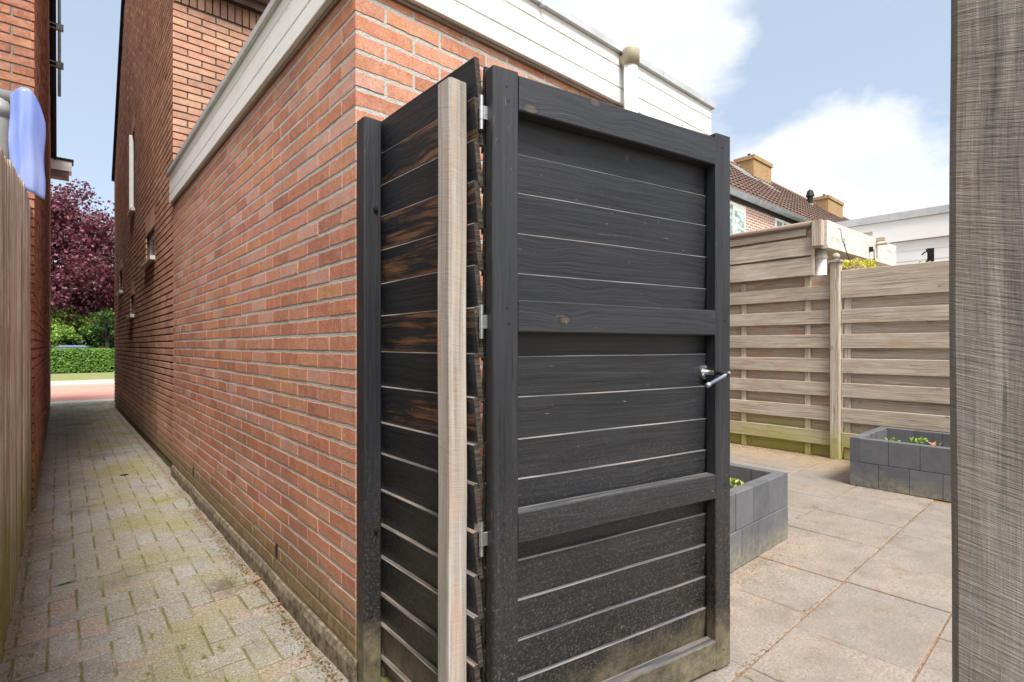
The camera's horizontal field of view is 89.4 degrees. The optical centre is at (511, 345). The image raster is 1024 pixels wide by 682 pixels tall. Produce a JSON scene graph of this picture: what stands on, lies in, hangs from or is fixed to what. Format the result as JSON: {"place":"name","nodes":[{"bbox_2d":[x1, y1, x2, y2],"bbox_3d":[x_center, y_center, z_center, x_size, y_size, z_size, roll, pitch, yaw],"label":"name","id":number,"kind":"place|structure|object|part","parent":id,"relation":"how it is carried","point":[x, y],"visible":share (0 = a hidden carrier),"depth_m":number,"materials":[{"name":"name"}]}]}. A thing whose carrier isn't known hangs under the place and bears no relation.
{"place":"outdoors","nodes":[
{"label":"outdoors","id":0,"kind":"place"},
{"bbox_2d":[51,401,113,405],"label":"sidewalk","id":1,"kind":"structure","parent":0,"point":[81,403],"depth_m":10.36,"materials":[{"name":"grey concrete"}]},
{"bbox_2d":[51,384,114,401],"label":"road","id":2,"kind":"structure","parent":0,"point":[76,393],"depth_m":13.06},
{"bbox_2d":[51,372,114,380],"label":"verge","id":3,"kind":"structure","parent":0,"point":[80,376],"depth_m":19.29,"materials":[{"name":"green plant"}]},
{"bbox_2d":[51,379,114,383],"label":"sidewalk","id":4,"kind":"structure","parent":0,"point":[81,381],"depth_m":16.48,"materials":[{"name":"grey concrete"}]},
{"bbox_2d":[0,402,391,681],"bbox_3d":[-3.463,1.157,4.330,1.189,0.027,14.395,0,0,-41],"label":"alley paving","id":5,"kind":"structure","parent":0,"point":[93,655],"depth_m":2.47,"materials":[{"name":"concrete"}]},
{"bbox_2d":[0,147,30,663],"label":"wooden fence","id":6,"kind":"object","parent":5,"relation":"on","point":[15,397],"visible":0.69,"depth_m":2.28,"materials":[{"name":"brown wood"}]},
{"bbox_2d":[8,87,45,199],"bbox_3d":[-2.939,-1.230,3.138,0.168,0.660,0.083,0,0,-41],"label":"plastic sheet","id":7,"kind":"object","parent":6,"relation":"attached to","point":[26,135],"visible":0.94,"depth_m":3.12,"materials":[{"name":"blue plastic"}]},
{"bbox_2d":[0,0,73,511],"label":"brick house","id":8,"kind":"structure","parent":5,"relation":"on","point":[29,29],"depth_m":4.32,"materials":[{"name":"brown-red brick"},{"name":"white paint"}]},
{"bbox_2d":[56,579,73,584],"bbox_3d":[-2.153,1.141,2.502,0.028,0.005,0.075,0,0,27],"label":"fallen leaf","id":9,"kind":"object","parent":5,"relation":"on","point":[65,581],"visible":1,"depth_m":2.50,"materials":[{"name":"green plant"}]},
{"bbox_2d":[111,0,270,468],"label":"brick house","id":10,"kind":"structure","parent":5,"relation":"on","point":[176,58],"depth_m":5.61,"materials":[{"name":"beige brown-red brick"}]},
{"bbox_2d":[116,271,122,295],"bbox_3d":[-6.502,-1.062,8.648,0.140,0.415,0.710,0,0,-41],"label":"window","id":11,"kind":"structure","parent":10,"relation":"in","point":[119,292],"depth_m":8.64,"materials":[{"name":"beige paint"}]},
{"bbox_2d":[126,297,134,318],"bbox_3d":[-5.319,-0.550,7.291,0.140,0.320,0.570,0,0,-41],"label":"window","id":12,"kind":"structure","parent":10,"relation":"in","point":[129,316],"depth_m":7.41,"materials":[{"name":"beige paint"}]},
{"bbox_2d":[127,207,134,216],"bbox_3d":[-5.274,-1.856,7.198,0.085,0.042,0.470,0,0,-41],"label":"window","id":13,"kind":"structure","parent":10,"relation":"in","point":[132,209],"depth_m":7.11,"materials":[{"name":"beige paint"}]},
{"bbox_2d":[141,232,155,267],"bbox_3d":[-4.057,-1.105,5.844,0.140,0.370,0.830,0,0,-41],"label":"window","id":14,"kind":"structure","parent":10,"relation":"in","point":[151,258],"depth_m":6.01,"materials":[{"name":"beige paint"}]},
{"bbox_2d":[357,56,483,681],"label":"wooden fence","id":15,"kind":"object","parent":5,"relation":"on","point":[397,401],"visible":0.77,"depth_m":1.67,"materials":[{"name":"black wood"}]},
{"bbox_2d":[167,0,714,681],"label":"brick shed","id":16,"kind":"structure","parent":5,"relation":"on","point":[261,172],"depth_m":2.32,"materials":[{"name":"red brick"}]},
{"bbox_2d":[438,77,466,681],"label":"fence post","id":17,"kind":"object","parent":5,"relation":"on","point":[452,402],"visible":1,"depth_m":1.38,"materials":[{"name":"grey wood"}]},
{"bbox_2d":[474,65,730,681],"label":"garden gate","id":18,"kind":"structure","parent":17,"relation":"attached to","point":[602,529],"depth_m":1.60,"materials":[{"name":"black wood"}]},
{"bbox_2d":[949,0,1023,681],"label":"fence post","id":19,"kind":"object","parent":5,"relation":"on","point":[986,260],"visible":1,"depth_m":0.57,"materials":[{"name":"grey wood"}]},
{"bbox_2d":[51,0,950,282],"label":"sky","id":20,"kind":"structure","parent":0,"point":[848,101],"materials":[{"name":"blue"}]},
{"bbox_2d":[386,429,951,681],"bbox_3d":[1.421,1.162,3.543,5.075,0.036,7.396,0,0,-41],"label":"patio paving","id":21,"kind":"structure","parent":0,"point":[881,616],"depth_m":2.45,"materials":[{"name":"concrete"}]},
{"bbox_2d":[3,416,930,681],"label":"litter","id":22,"kind":"object","parent":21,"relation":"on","point":[258,583],"visible":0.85,"depth_m":2.61,"materials":[{"name":"plant"}]},
{"bbox_2d":[16,458,920,681],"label":"moss","id":23,"kind":"object","parent":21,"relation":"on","point":[286,620],"visible":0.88,"depth_m":1.97,"materials":[{"name":"green plant"}]},
{"bbox_2d":[479,583,482,680],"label":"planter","id":24,"kind":"object","parent":21,"relation":"on","point":[480,620],"depth_m":1.77,"materials":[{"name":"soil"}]},
{"bbox_2d":[730,463,787,571],"bbox_3d":[0.744,0.953,3.091,1.368,0.392,1.192,0,0,-41],"label":"planter","id":25,"kind":"object","parent":21,"relation":"on","point":[758,512],"visible":0.16,"depth_m":2.85,"materials":[{"name":"concrete"}]},
{"bbox_2d":[730,478,743,486],"bbox_3d":[1.330,0.841,3.122,0.129,0.079,0.126,0,0,23],"label":"seedling","id":26,"kind":"object","parent":25,"relation":"on","point":[735,480],"visible":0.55,"depth_m":3.12,"materials":[{"name":"green plant"}]},
{"bbox_2d":[730,274,829,455],"bbox_3d":[2.147,0.204,6.682,0.073,1.896,3.525,0,0,-41],"label":"wooden fence","id":27,"kind":"object","parent":21,"relation":"on","point":[780,363],"visible":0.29,"depth_m":5.72,"materials":[{"name":"beige wood"}]},
{"bbox_2d":[730,219,824,282],"bbox_3d":[2.089,-1.027,6.672,0.100,0.574,3.462,0,0,-41],"label":"fence panel","id":28,"kind":"object","parent":27,"relation":"on","point":[785,251],"visible":0.39,"depth_m":5.71,"materials":[{"name":"beige wood"}]},
{"bbox_2d":[735,220,895,428],"bbox_3d":[3.225,-0.151,7.506,2.690,2.602,3.500,0,0,-41],"label":"canopy","id":29,"kind":"object","parent":21,"relation":"on","point":[858,244],"visible":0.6,"depth_m":6.03,"materials":[{"name":"white paint"}]},
{"bbox_2d":[838,228,877,269],"bbox_3d":[3.706,-0.999,5.568,0.722,0.548,0.352,0,0,-41],"label":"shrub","id":30,"kind":"object","parent":29,"relation":"hanging from","point":[855,263],"visible":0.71,"depth_m":5.43,"materials":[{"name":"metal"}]},
{"bbox_2d":[827,253,844,458],"bbox_3d":[3.312,0.100,5.293,0.122,2.100,0.122,0,0,-41],"label":"fence post","id":31,"kind":"object","parent":21,"relation":"on","point":[836,262],"visible":1,"depth_m":5.26,"materials":[{"name":"beige wood"}]},
{"bbox_2d":[834,204,948,277],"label":"outbuilding","id":32,"kind":"structure","parent":21,"relation":"on","point":[912,236],"depth_m":7.43,"materials":[{"name":"metal"}]},
{"bbox_2d":[921,248,933,261],"bbox_3d":[3.867,-0.809,4.816,0.031,0.198,0.093,0,0,-41],"label":"iron bracket","id":33,"kind":"object","parent":32,"relation":"attached to","point":[930,253],"visible":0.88,"depth_m":4.80,"materials":[{"name":"black metal"}]},
{"bbox_2d":[842,260,949,459],"bbox_3d":[4.580,0.192,3.894,0.073,1.918,3.675,0,0,-41],"label":"wooden fence","id":34,"kind":"object","parent":21,"relation":"on","point":[895,359],"visible":0.55,"depth_m":4.93,"materials":[{"name":"beige wood"}]},
{"bbox_2d":[850,426,950,501],"bbox_3d":[3.793,0.953,3.824,0.898,0.392,2.007,0,0,-41],"label":"planter","id":35,"kind":"object","parent":21,"relation":"on","point":[878,460],"visible":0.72,"depth_m":4.07,"materials":[{"name":"concrete"}]},
{"bbox_2d":[906,437,927,443],"bbox_3d":[3.310,0.809,4.209,0.151,0.143,0.159,0,0,6],"label":"seedling","id":36,"kind":"object","parent":35,"relation":"on","point":[921,439],"visible":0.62,"depth_m":4.21,"materials":[{"name":"green plant"}]},
{"label":"ground","id":37,"kind":"structure","parent":0,"visible":0},
{"bbox_2d":[50,315,83,347],"bbox_3d":[-21.663,-0.359,23.586,3.439,3.040,2.092,0,0,-41],"label":"shrub","id":38,"kind":"object","parent":37,"relation":"on","point":[57,333],"visible":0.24,"depth_m":23.90,"materials":[{"name":"green plant"}]},
{"bbox_2d":[51,345,108,352],"bbox_3d":[-19.929,0.563,23.203,4.050,1.166,1.760,0,0,-41],"label":"parked car","id":39,"kind":"object","parent":37,"relation":"on","point":[71,346],"visible":0.04,"depth_m":22.84,"materials":[{"name":"blue paint"}]},
{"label":"windows","id":40,"kind":"part","parent":39,"relation":"part of","materials":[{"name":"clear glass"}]},
{"bbox_2d":[50,348,114,373],"bbox_3d":[-18.355,0.618,22.197,12.110,1.124,1.077,0,0,-41],"label":"hedge","id":41,"kind":"object","parent":37,"relation":"on","point":[70,360],"visible":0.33,"depth_m":21.84,"materials":[{"name":"green plant"}]},
{"bbox_2d":[50,179,114,347],"bbox_3d":[-21.587,-3.657,25.742,8.153,9.642,6.783,0,0,-41],"label":"tree","id":42,"kind":"object","parent":37,"relation":"on","point":[72,284],"visible":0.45,"depth_m":24.58,"materials":[{"name":"purple plant"}]},
{"bbox_2d":[50,305,114,347],"bbox_3d":[-21.049,-0.415,24.811,5.717,3.153,2.178,0,0,-41],"label":"shrub","id":43,"kind":"object","parent":37,"relation":"on","point":[82,320],"visible":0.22,"depth_m":24.76,"materials":[{"name":"green plant"}]},
{"bbox_2d":[51,382,113,386],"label":"kerb","id":44,"kind":"structure","parent":37,"relation":"on","point":[80,384],"depth_m":15.37,"materials":[{"name":"concrete"}]},
{"bbox_2d":[51,399,113,403],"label":"kerb","id":45,"kind":"structure","parent":37,"relation":"on","point":[77,401],"depth_m":10.66,"materials":[{"name":"concrete"}]},
{"bbox_2d":[51,319,114,348],"bbox_3d":[-20.831,-0.128,25.193,2.622,2.578,1.712,0,0,-41],"label":"shrub","id":46,"kind":"object","parent":37,"relation":"on","point":[111,342],"visible":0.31,"depth_m":25.18,"materials":[{"name":"green plant"}]},
{"bbox_2d":[85,306,114,347],"bbox_3d":[-19.418,-0.348,24.984,1.781,3.012,1.949,0,0,9],"label":"tree","id":47,"kind":"object","parent":37,"relation":"on","point":[95,327],"visible":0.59,"depth_m":24.67,"materials":[{"name":"green plant"}]},
{"bbox_2d":[730,153,849,233],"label":"terraced house","id":48,"kind":"structure","parent":37,"relation":"on","point":[759,199],"depth_m":15.37,"materials":[{"name":"brown tile"}]},
{"bbox_2d":[730,201,745,233],"bbox_3d":[4.568,-2.630,11.269,2.180,1.160,0.050,0,0,-41],"label":"window","id":49,"kind":"structure","parent":48,"relation":"in","point":[737,212],"depth_m":11.73,"materials":[{"name":"white glass"}]},
{"bbox_2d":[774,218,790,226],"bbox_3d":[7.601,-2.640,13.915,2.570,1.180,0.050,0,0,-41],"label":"window","id":50,"kind":"structure","parent":48,"relation":"in","point":[777,222],"depth_m":13.21,"materials":[{"name":"beige paint"}]}
]}

